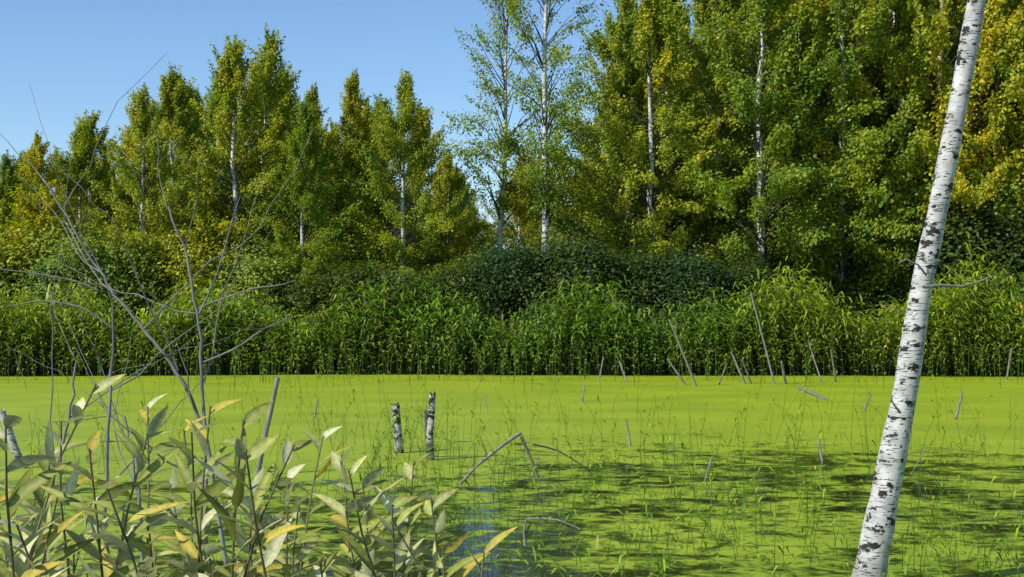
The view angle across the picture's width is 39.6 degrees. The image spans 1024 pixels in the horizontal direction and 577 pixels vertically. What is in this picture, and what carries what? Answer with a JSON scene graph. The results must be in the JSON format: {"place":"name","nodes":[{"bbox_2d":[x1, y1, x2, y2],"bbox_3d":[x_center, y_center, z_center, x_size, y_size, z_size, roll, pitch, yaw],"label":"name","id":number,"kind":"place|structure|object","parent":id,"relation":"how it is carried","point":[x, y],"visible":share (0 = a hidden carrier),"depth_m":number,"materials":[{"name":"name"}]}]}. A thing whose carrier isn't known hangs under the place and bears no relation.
{"place":"outdoors","nodes":[
{"label":"outdoors","id":0,"kind":"place"},
{"bbox_2d":[0,52,312,576],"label":"dead shrub","id":1,"kind":"object","parent":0,"point":[202,422],"visible":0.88,"depth_m":4.90,"materials":[{"name":"grey wood"}]},
{"bbox_2d":[0,0,698,253],"label":"sky","id":2,"kind":"structure","parent":0,"point":[75,56],"materials":[{"name":"blue"}]},
{"bbox_2d":[0,374,1023,576],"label":"pond water","id":3,"kind":"structure","parent":0,"point":[724,398],"depth_m":17.42,"materials":[{"name":"green liquid"}]},
{"bbox_2d":[0,409,26,468],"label":"birch stump","id":4,"kind":"object","parent":3,"relation":"in","point":[14,447],"visible":0.62,"depth_m":16.49,"materials":[{"name":"white wood"}]},
{"bbox_2d":[255,376,279,475],"bbox_3d":[-2.761,1.669,15.923,0.341,1.390,0.066,0,0,-28],"label":"dead pole","id":5,"kind":"object","parent":3,"relation":"in","point":[270,411],"visible":0.67,"depth_m":15.93,"materials":[{"name":"grey wood"}]},
{"bbox_2d":[392,402,403,452],"bbox_3d":[-1.453,1.852,18.143,0.162,0.810,0.123,0,0,0],"label":"birch stump","id":6,"kind":"object","parent":3,"relation":"in","point":[397,424],"visible":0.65,"depth_m":18.10,"materials":[{"name":"white wood"}]},
{"bbox_2d":[424,391,435,460],"bbox_3d":[-1.009,1.775,17.528,0.156,1.048,0.495,0,0,0],"label":"birch stump","id":7,"kind":"object","parent":3,"relation":"in","point":[429,418],"visible":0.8,"depth_m":17.33,"materials":[{"name":"white wood"}]},
{"bbox_2d":[14,351,926,480],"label":"dead twigs","id":8,"kind":"object","parent":3,"relation":"on","point":[539,453],"depth_m":16.01,"materials":[{"name":"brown wood"}]},
{"bbox_2d":[0,232,1023,376],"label":"reed bed","id":9,"kind":"object","parent":3,"relation":"on","point":[435,315],"visible":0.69,"depth_m":36.05,"materials":[{"name":"green plant"}]},
{"bbox_2d":[0,322,1023,390],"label":"reed fringe","id":10,"kind":"object","parent":3,"relation":"on","point":[515,369],"visible":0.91,"depth_m":33.93,"materials":[{"name":"green plant"}]},
{"bbox_2d":[27,348,1023,576],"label":"pond reed shoots","id":11,"kind":"object","parent":3,"relation":"on","point":[712,508],"visible":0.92,"depth_m":13.02,"materials":[{"name":"green plant"}]},
{"bbox_2d":[459,432,591,483],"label":"fallen branch","id":12,"kind":"object","parent":3,"relation":"in","point":[499,447],"visible":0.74,"depth_m":15.37,"materials":[{"name":"grey wood"}]},
{"bbox_2d":[523,517,579,545],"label":"fallen branch","id":13,"kind":"object","parent":3,"relation":"in","point":[526,519],"visible":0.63,"depth_m":12.32,"materials":[{"name":"grey wood"}]},
{"bbox_2d":[667,359,686,384],"bbox_3d":[3.767,1.953,32.131,0.567,0.768,0.064,0,0,-6],"label":"dead stick","id":14,"kind":"object","parent":3,"relation":"in","point":[677,373],"visible":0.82,"depth_m":32.11,"materials":[{"name":"grey wood"}]},
{"bbox_2d":[669,319,696,385],"bbox_3d":[3.879,1.616,31.577,0.865,1.874,0.060,0,0,-17],"label":"dead stick","id":15,"kind":"object","parent":3,"relation":"in","point":[687,364],"visible":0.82,"depth_m":31.54,"materials":[{"name":"grey wood"}]},
{"bbox_2d":[731,353,745,383],"bbox_3d":[5.205,1.902,32.419,0.439,0.929,0.065,0,0,8],"label":"dead stick","id":16,"kind":"object","parent":3,"relation":"in","point":[740,373],"visible":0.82,"depth_m":32.40,"materials":[{"name":"grey wood"}]},
{"bbox_2d":[750,293,775,384],"bbox_3d":[5.755,1.400,32.227,0.711,2.594,0.070,0,0,19],"label":"dead stick","id":17,"kind":"object","parent":3,"relation":"in","point":[763,340],"visible":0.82,"depth_m":32.23,"materials":[{"name":"grey wood"}]},
{"bbox_2d":[780,361,786,383],"bbox_3d":[6.187,1.980,32.308,0.078,0.686,0.419,0,0,29],"label":"dead stick","id":18,"kind":"object","parent":3,"relation":"in","point":[783,374],"visible":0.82,"depth_m":32.25,"materials":[{"name":"grey wood"}]},
{"bbox_2d":[797,386,825,399],"bbox_3d":[6.097,2.127,29.047,0.080,0.100,3.302,0,0,3],"label":"floating log","id":19,"kind":"object","parent":3,"relation":"on","point":[812,392],"visible":0.96,"depth_m":28.73,"materials":[{"name":"grey wood"}]},
{"bbox_2d":[808,339,822,382],"bbox_3d":[7.024,1.800,32.758,0.489,1.259,0.040,0,0,44],"label":"dead stick","id":20,"kind":"object","parent":3,"relation":"in","point":[815,362],"visible":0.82,"depth_m":32.77,"materials":[{"name":"grey wood"}]},
{"bbox_2d":[851,0,992,576],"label":"birch trunk","id":21,"kind":"object","parent":3,"relation":"on","point":[877,531],"visible":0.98,"depth_m":9.68,"materials":[{"name":"white plant"}]},
{"bbox_2d":[954,391,962,419],"bbox_3d":[7.245,1.955,23.090,0.228,0.577,0.041,0,0,-31],"label":"dead stick","id":22,"kind":"object","parent":3,"relation":"in","point":[958,407],"visible":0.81,"depth_m":23.09,"materials":[{"name":"grey wood"}]},
{"bbox_2d":[1005,349,1011,379],"bbox_3d":[11.849,1.898,33.961,0.055,0.963,0.272,0,0,-16],"label":"dead stick","id":23,"kind":"object","parent":3,"relation":"in","point":[1008,368],"visible":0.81,"depth_m":33.92,"materials":[{"name":"grey wood"}]},
{"bbox_2d":[2,350,1023,375],"bbox_3d":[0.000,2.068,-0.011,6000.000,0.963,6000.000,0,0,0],"label":"ground","id":24,"kind":"structure","parent":0,"point":[488,370],"depth_m":36.71,"materials":[{"name":"green plant"}]},
{"bbox_2d":[0,206,22,255],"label":"birch","id":25,"kind":"object","parent":24,"relation":"on","point":[5,216],"visible":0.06,"depth_m":42.49,"materials":[{"name":"green plant"}]},
{"bbox_2d":[0,149,36,238],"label":"birch","id":26,"kind":"object","parent":24,"relation":"on","point":[7,171],"visible":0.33,"depth_m":43.83,"materials":[{"name":"green plant"}]},
{"bbox_2d":[0,231,44,329],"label":"shrub","id":27,"kind":"object","parent":24,"relation":"on","point":[3,273],"visible":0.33,"depth_m":39.34,"materials":[{"name":"green plant"}]},
{"bbox_2d":[8,150,63,227],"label":"birch","id":28,"kind":"object","parent":24,"relation":"on","point":[20,161],"visible":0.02,"depth_m":46.72,"materials":[{"name":"green plant"}]},
{"bbox_2d":[0,199,101,354],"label":"shrub","id":29,"kind":"object","parent":24,"relation":"on","point":[23,237],"visible":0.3,"depth_m":40.11,"materials":[{"name":"green plant"}]},
{"bbox_2d":[1,130,105,298],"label":"birch","id":30,"kind":"object","parent":24,"relation":"on","point":[34,157],"visible":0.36,"depth_m":41.27,"materials":[{"name":"green plant"}]},
{"bbox_2d":[44,151,77,232],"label":"birch","id":31,"kind":"object","parent":24,"relation":"on","point":[55,188],"depth_m":57.42,"materials":[{"name":"green plant"}]},
{"bbox_2d":[2,244,133,357],"bbox_3d":[-12.325,0.410,39.275,3.720,3.259,3.609,0,0,-18],"label":"shrub","id":32,"kind":"object","parent":24,"relation":"on","point":[33,282],"visible":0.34,"depth_m":38.77,"materials":[{"name":"green plant"}]},
{"bbox_2d":[8,109,139,245],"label":"birch","id":33,"kind":"object","parent":24,"relation":"on","point":[97,134],"visible":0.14,"depth_m":46.36,"materials":[{"name":"green plant"}]},
{"bbox_2d":[16,119,138,250],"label":"birch","id":34,"kind":"object","parent":24,"relation":"on","point":[71,165],"visible":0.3,"depth_m":44.09,"materials":[{"name":"green plant"}]},
{"bbox_2d":[19,215,173,354],"bbox_3d":[-11.472,-0.004,39.891,4.023,4.177,4.296,0,0,16],"label":"shrub","id":35,"kind":"object","parent":24,"relation":"on","point":[124,279],"visible":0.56,"depth_m":39.23,"materials":[{"name":"green plant"}]},
{"bbox_2d":[56,82,212,317],"bbox_3d":[-10.650,-1.920,41.113,4.443,8.078,4.265,0,0,-42],"label":"birch","id":36,"kind":"object","parent":24,"relation":"on","point":[142,121],"visible":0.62,"depth_m":40.47,"materials":[{"name":"green plant"}]},
{"bbox_2d":[85,98,186,230],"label":"birch","id":37,"kind":"object","parent":24,"relation":"on","point":[125,135],"visible":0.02,"depth_m":48.93,"materials":[{"name":"green plant"}]},
{"bbox_2d":[111,107,186,223],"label":"birch","id":38,"kind":"object","parent":24,"relation":"on","point":[122,144],"depth_m":53.53,"materials":[{"name":"green plant"}]},
{"bbox_2d":[73,61,246,255],"bbox_3d":[-10.634,-2.449,44.163,5.804,9.268,5.505,0,0,19],"label":"birch","id":39,"kind":"object","parent":24,"relation":"on","point":[172,97],"visible":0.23,"depth_m":43.90,"materials":[{"name":"green plant"}]},
{"bbox_2d":[108,211,221,354],"bbox_3d":[-10.285,-0.072,41.555,4.712,4.504,4.571,0,0,18],"label":"shrub","id":40,"kind":"object","parent":24,"relation":"on","point":[158,267],"visible":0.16,"depth_m":40.38,"materials":[{"name":"green plant"}]},
{"bbox_2d":[109,71,248,244],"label":"birch","id":41,"kind":"object","parent":24,"relation":"on","point":[197,126],"visible":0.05,"depth_m":45.60,"materials":[{"name":"green plant"}]},
{"bbox_2d":[166,85,223,201],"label":"birch","id":42,"kind":"object","parent":24,"relation":"on","point":[199,134],"visible":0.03,"depth_m":56.98,"materials":[{"name":"green plant"}]},
{"bbox_2d":[137,61,256,225],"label":"birch","id":43,"kind":"object","parent":24,"relation":"on","point":[213,92],"visible":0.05,"depth_m":48.98,"materials":[{"name":"green plant"}]},
{"bbox_2d":[141,223,265,355],"bbox_3d":[-8.446,0.132,40.397,3.800,4.062,4.057,0,0,19],"label":"shrub","id":44,"kind":"object","parent":24,"relation":"on","point":[197,266],"visible":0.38,"depth_m":39.72,"materials":[{"name":"green plant"}]},
{"bbox_2d":[186,107,246,208],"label":"birch","id":45,"kind":"object","parent":24,"relation":"on","point":[205,130],"visible":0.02,"depth_m":52.45,"materials":[{"name":"green plant"}]},
{"bbox_2d":[115,34,328,287],"bbox_3d":[-8.594,-2.712,42.418,6.569,9.839,5.900,0,0,-1],"label":"birch","id":46,"kind":"object","parent":24,"relation":"on","point":[235,79],"visible":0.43,"depth_m":41.69,"materials":[{"name":"green plant"}]},
{"bbox_2d":[0,374,517,576],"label":"leafy shrub","id":47,"kind":"object","parent":24,"relation":"on","point":[34,546],"visible":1,"depth_m":2.23,"materials":[{"name":"green plant"}]},
{"bbox_2d":[213,237,311,342],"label":"shrub","id":48,"kind":"object","parent":24,"relation":"on","point":[271,292],"visible":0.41,"depth_m":39.31,"materials":[{"name":"green plant"}]},
{"bbox_2d":[217,62,327,255],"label":"birch","id":49,"kind":"object","parent":24,"relation":"on","point":[244,211],"visible":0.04,"depth_m":45.59,"materials":[{"name":"green plant"}]},
{"bbox_2d":[178,23,372,264],"bbox_3d":[-7.878,-2.998,44.240,6.689,10.506,5.591,0,0,-30],"label":"birch","id":50,"kind":"object","parent":24,"relation":"on","point":[268,61],"visible":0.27,"depth_m":43.79,"materials":[{"name":"green plant"}]},
{"bbox_2d":[214,68,346,266],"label":"birch","id":51,"kind":"object","parent":24,"relation":"on","point":[295,96],"visible":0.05,"depth_m":48.67,"materials":[{"name":"green plant"}]},
{"bbox_2d":[201,95,361,317],"bbox_3d":[-6.120,-1.774,40.607,3.765,7.708,4.165,0,0,30],"label":"birch","id":52,"kind":"object","parent":24,"relation":"on","point":[312,149],"visible":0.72,"depth_m":40.60,"materials":[{"name":"green plant"}]},
{"bbox_2d":[258,255,354,346],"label":"shrub","id":53,"kind":"object","parent":24,"relation":"on","point":[320,271],"visible":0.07,"depth_m":40.07,"materials":[{"name":"green plant"}]},
{"bbox_2d":[285,83,342,233],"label":"birch","id":54,"kind":"object","parent":24,"relation":"on","point":[312,93],"visible":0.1,"depth_m":52.21,"materials":[{"name":"green plant"}]},
{"bbox_2d":[320,118,340,182],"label":"birch","id":55,"kind":"object","parent":24,"relation":"on","point":[334,132],"depth_m":67.58,"materials":[{"name":"green plant"}]},
{"bbox_2d":[282,254,396,358],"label":"shrub","id":56,"kind":"object","parent":24,"relation":"on","point":[329,284],"visible":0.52,"depth_m":37.82,"materials":[{"name":"green plant"}]},
{"bbox_2d":[292,68,419,266],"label":"birch","id":57,"kind":"object","parent":24,"relation":"on","point":[354,101],"visible":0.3,"depth_m":45.94,"materials":[{"name":"green plant"}]},
{"bbox_2d":[311,221,411,352],"bbox_3d":[-4.514,0.041,42.450,3.765,4.124,3.958,0,0,-4],"label":"shrub","id":58,"kind":"object","parent":24,"relation":"on","point":[361,254],"visible":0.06,"depth_m":42.17,"materials":[{"name":"green plant"}]},
{"bbox_2d":[326,101,408,235],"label":"birch","id":59,"kind":"object","parent":24,"relation":"on","point":[344,127],"visible":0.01,"depth_m":62.22,"materials":[{"name":"green plant"}]},
{"bbox_2d":[320,130,415,267],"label":"birch","id":60,"kind":"object","parent":24,"relation":"on","point":[350,163],"visible":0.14,"depth_m":44.65,"materials":[{"name":"green plant"}]},
{"bbox_2d":[309,91,431,234],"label":"birch","id":61,"kind":"object","parent":24,"relation":"on","point":[384,102],"visible":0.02,"depth_m":53.08,"materials":[{"name":"green plant"}]},
{"bbox_2d":[334,99,414,255],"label":"birch","id":62,"kind":"object","parent":24,"relation":"on","point":[372,112],"visible":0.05,"depth_m":49.66,"materials":[{"name":"green plant"}]},
{"bbox_2d":[341,260,441,362],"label":"shrub","id":63,"kind":"object","parent":24,"relation":"on","point":[400,280],"visible":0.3,"depth_m":37.48,"materials":[{"name":"green plant"}]},
{"bbox_2d":[330,100,482,266],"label":"birch","id":64,"kind":"object","parent":24,"relation":"on","point":[425,120],"visible":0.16,"depth_m":46.26,"materials":[{"name":"green plant"}]},
{"bbox_2d":[371,262,455,356],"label":"shrub","id":65,"kind":"object","parent":24,"relation":"on","point":[428,271],"visible":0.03,"depth_m":40.55,"materials":[{"name":"green plant"}]},
{"bbox_2d":[341,68,511,281],"bbox_3d":[-2.782,-2.127,41.721,5.058,8.644,5.137,0,0,29],"label":"birch","id":66,"kind":"object","parent":24,"relation":"on","point":[392,139],"visible":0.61,"depth_m":41.13,"materials":[{"name":"green plant"}]},
{"bbox_2d":[395,149,510,275],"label":"birch","id":67,"kind":"object","parent":24,"relation":"on","point":[451,180],"visible":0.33,"depth_m":43.87,"materials":[{"name":"green plant"}]},
{"bbox_2d":[406,254,500,359],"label":"shrub","id":68,"kind":"object","parent":24,"relation":"on","point":[453,275],"visible":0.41,"depth_m":38.46,"materials":[{"name":"green plant"}]},
{"bbox_2d":[413,177,494,258],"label":"birch","id":69,"kind":"object","parent":24,"relation":"on","point":[436,202],"visible":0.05,"depth_m":49.51,"materials":[{"name":"green plant"}]},
{"bbox_2d":[441,164,487,258],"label":"birch","id":70,"kind":"object","parent":24,"relation":"on","point":[467,197],"visible":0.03,"depth_m":56.47,"materials":[{"name":"green plant"}]},
{"bbox_2d":[461,170,497,256],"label":"birch","id":71,"kind":"object","parent":24,"relation":"on","point":[475,204],"visible":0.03,"depth_m":67.40,"materials":[{"name":"green plant"}]},
{"bbox_2d":[442,231,558,358],"bbox_3d":[-0.327,0.269,38.748,3.680,3.655,3.652,0,0,-1],"label":"shrub","id":72,"kind":"object","parent":24,"relation":"on","point":[508,274],"visible":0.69,"depth_m":37.81,"materials":[{"name":"green plant"}]},
{"bbox_2d":[476,156,557,257],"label":"birch","id":73,"kind":"object","parent":24,"relation":"on","point":[519,210],"visible":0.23,"depth_m":52.78,"materials":[{"name":"green plant"}]},
{"bbox_2d":[480,153,553,252],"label":"birch","id":74,"kind":"object","parent":24,"relation":"on","point":[511,225],"visible":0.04,"depth_m":57.29,"materials":[{"name":"green plant"}]},
{"bbox_2d":[441,0,596,283],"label":"slender birch","id":75,"kind":"object","parent":24,"relation":"on","point":[502,200],"visible":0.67,"depth_m":42.85,"materials":[{"name":"green plant"}]},
{"bbox_2d":[420,0,618,303],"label":"slender birch","id":76,"kind":"object","parent":24,"relation":"on","point":[548,196],"visible":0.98,"depth_m":40.75,"materials":[{"name":"green plant"}]},
{"bbox_2d":[493,156,563,243],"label":"birch","id":77,"kind":"object","parent":24,"relation":"on","point":[539,214],"visible":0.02,"depth_m":60.71,"materials":[{"name":"green plant"}]},
{"bbox_2d":[483,223,633,358],"bbox_3d":[1.210,0.161,38.512,4.171,3.867,4.139,0,0,-19],"label":"shrub","id":78,"kind":"object","parent":24,"relation":"on","point":[582,260],"visible":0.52,"depth_m":37.62,"materials":[{"name":"green plant"}]},
{"bbox_2d":[534,155,601,249],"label":"birch","id":79,"kind":"object","parent":24,"relation":"on","point":[569,208],"visible":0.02,"depth_m":53.45,"materials":[{"name":"green plant"}]},
{"bbox_2d":[548,11,692,248],"bbox_3d":[4.555,-4.413,52.760,6.545,13.538,7.832,0,0,25],"label":"birch","id":80,"kind":"object","parent":24,"relation":"on","point":[595,159],"visible":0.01,"depth_m":52.15,"materials":[{"name":"green plant"}]},
{"bbox_2d":[538,0,704,258],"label":"birch","id":81,"kind":"object","parent":24,"relation":"on","point":[619,30],"visible":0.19,"depth_m":46.17,"materials":[{"name":"green plant"}]},
{"bbox_2d":[525,38,734,267],"bbox_3d":[3.407,-2.740,43.057,5.937,9.910,5.714,0,0,-10],"label":"birch","id":82,"kind":"object","parent":24,"relation":"on","point":[625,83],"visible":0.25,"depth_m":43.18,"materials":[{"name":"green plant"}]},
{"bbox_2d":[585,238,678,358],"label":"shrub","id":83,"kind":"object","parent":24,"relation":"on","point":[638,274],"visible":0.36,"depth_m":38.03,"materials":[{"name":"green plant"}]},
{"bbox_2d":[525,0,769,304],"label":"birch","id":84,"kind":"object","parent":24,"relation":"on","point":[653,30],"visible":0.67,"depth_m":41.22,"materials":[{"name":"green plant"}]},
{"bbox_2d":[566,0,732,251],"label":"birch","id":85,"kind":"object","parent":24,"relation":"on","point":[683,18],"visible":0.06,"depth_m":50.16,"materials":[{"name":"green plant"}]},
{"bbox_2d":[663,3,699,102],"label":"birch","id":86,"kind":"object","parent":24,"relation":"on","point":[687,45],"depth_m":61.41,"materials":[{"name":"green plant"}]},
{"bbox_2d":[579,0,791,263],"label":"birch","id":87,"kind":"object","parent":24,"relation":"on","point":[702,8],"visible":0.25,"depth_m":44.00,"materials":[{"name":"green plant"}]},
{"bbox_2d":[633,241,742,354],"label":"shrub","id":88,"kind":"object","parent":24,"relation":"on","point":[695,272],"visible":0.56,"depth_m":37.53,"materials":[{"name":"green plant"}]},
{"bbox_2d":[642,0,818,263],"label":"birch","id":89,"kind":"object","parent":24,"relation":"on","point":[683,50],"visible":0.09,"depth_m":44.86,"materials":[{"name":"green plant"}]},
{"bbox_2d":[682,251,787,354],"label":"shrub","id":90,"kind":"object","parent":24,"relation":"on","point":[746,272],"visible":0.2,"depth_m":38.62,"materials":[{"name":"green plant"}]},
{"bbox_2d":[688,1,794,245],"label":"birch","id":91,"kind":"object","parent":24,"relation":"on","point":[767,114],"depth_m":48.43,"materials":[{"name":"green plant"}]},
{"bbox_2d":[606,0,897,335],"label":"birch","id":92,"kind":"object","parent":24,"relation":"on","point":[760,11],"visible":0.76,"depth_m":40.73,"materials":[{"name":"green plant"}]},
{"bbox_2d":[678,1,897,241],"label":"birch","id":93,"kind":"object","parent":24,"relation":"on","point":[866,119],"visible":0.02,"depth_m":43.97,"materials":[{"name":"green plant"}]},
{"bbox_2d":[700,0,891,346],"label":"birch","id":94,"kind":"object","parent":24,"relation":"on","point":[799,3],"visible":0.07,"depth_m":43.80,"materials":[{"name":"green plant"}]},
{"bbox_2d":[741,250,864,354],"bbox_3d":[8.367,0.469,42.022,4.083,3.349,4.122,0,0,15],"label":"shrub","id":95,"kind":"object","parent":24,"relation":"on","point":[830,289],"visible":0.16,"depth_m":40.95,"materials":[{"name":"green plant"}]},
{"bbox_2d":[718,0,981,347],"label":"birch","id":96,"kind":"object","parent":24,"relation":"on","point":[865,30],"visible":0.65,"depth_m":40.57,"materials":[{"name":"green plant"}]},
{"bbox_2d":[820,232,914,354],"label":"shrub","id":97,"kind":"object","parent":24,"relation":"on","point":[879,301],"visible":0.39,"depth_m":41.00,"materials":[{"name":"green plant"}]},
{"bbox_2d":[830,0,931,176],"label":"birch","id":98,"kind":"object","parent":24,"relation":"on","point":[860,89],"depth_m":48.59,"materials":[{"name":"green plant"}]},
{"bbox_2d":[748,0,1022,292],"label":"birch","id":99,"kind":"object","parent":24,"relation":"on","point":[901,124],"visible":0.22,"depth_m":41.78,"materials":[{"name":"green plant"}]},
{"bbox_2d":[767,0,1023,301],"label":"birch","id":100,"kind":"object","parent":24,"relation":"on","point":[938,42],"visible":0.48,"depth_m":41.03,"materials":[{"name":"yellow plant"}]},
{"bbox_2d":[812,0,1014,242],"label":"birch","id":101,"kind":"object","parent":24,"relation":"on","point":[879,85],"visible":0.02,"depth_m":45.24,"materials":[{"name":"green plant"}]},
{"bbox_2d":[871,239,964,315],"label":"shrub","id":102,"kind":"object","parent":24,"relation":"on","point":[904,295],"visible":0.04,"depth_m":41.38,"materials":[{"name":"green plant"}]},
{"bbox_2d":[857,0,1023,223],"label":"birch","id":103,"kind":"object","parent":24,"relation":"on","point":[996,124],"visible":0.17,"depth_m":41.58,"materials":[{"name":"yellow plant"}]},
{"bbox_2d":[894,185,1023,354],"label":"shrub","id":104,"kind":"object","parent":24,"relation":"on","point":[1013,245],"visible":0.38,"depth_m":39.47,"materials":[{"name":"green plant"}]},
{"bbox_2d":[895,0,1022,335],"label":"birch","id":105,"kind":"object","parent":24,"relation":"on","point":[1012,104],"depth_m":45.24,"materials":[{"name":"green plant"}]},
{"bbox_2d":[963,0,1023,285],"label":"birch","id":106,"kind":"object","parent":24,"relation":"on","point":[1018,191],"visible":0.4,"depth_m":40.72,"materials":[{"name":"green plant"}]},
{"bbox_2d":[983,201,1023,347],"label":"tree","id":107,"kind":"object","parent":24,"relation":"on","point":[1015,202],"visible":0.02,"depth_m":40.30,"materials":[{"name":"green plant"}]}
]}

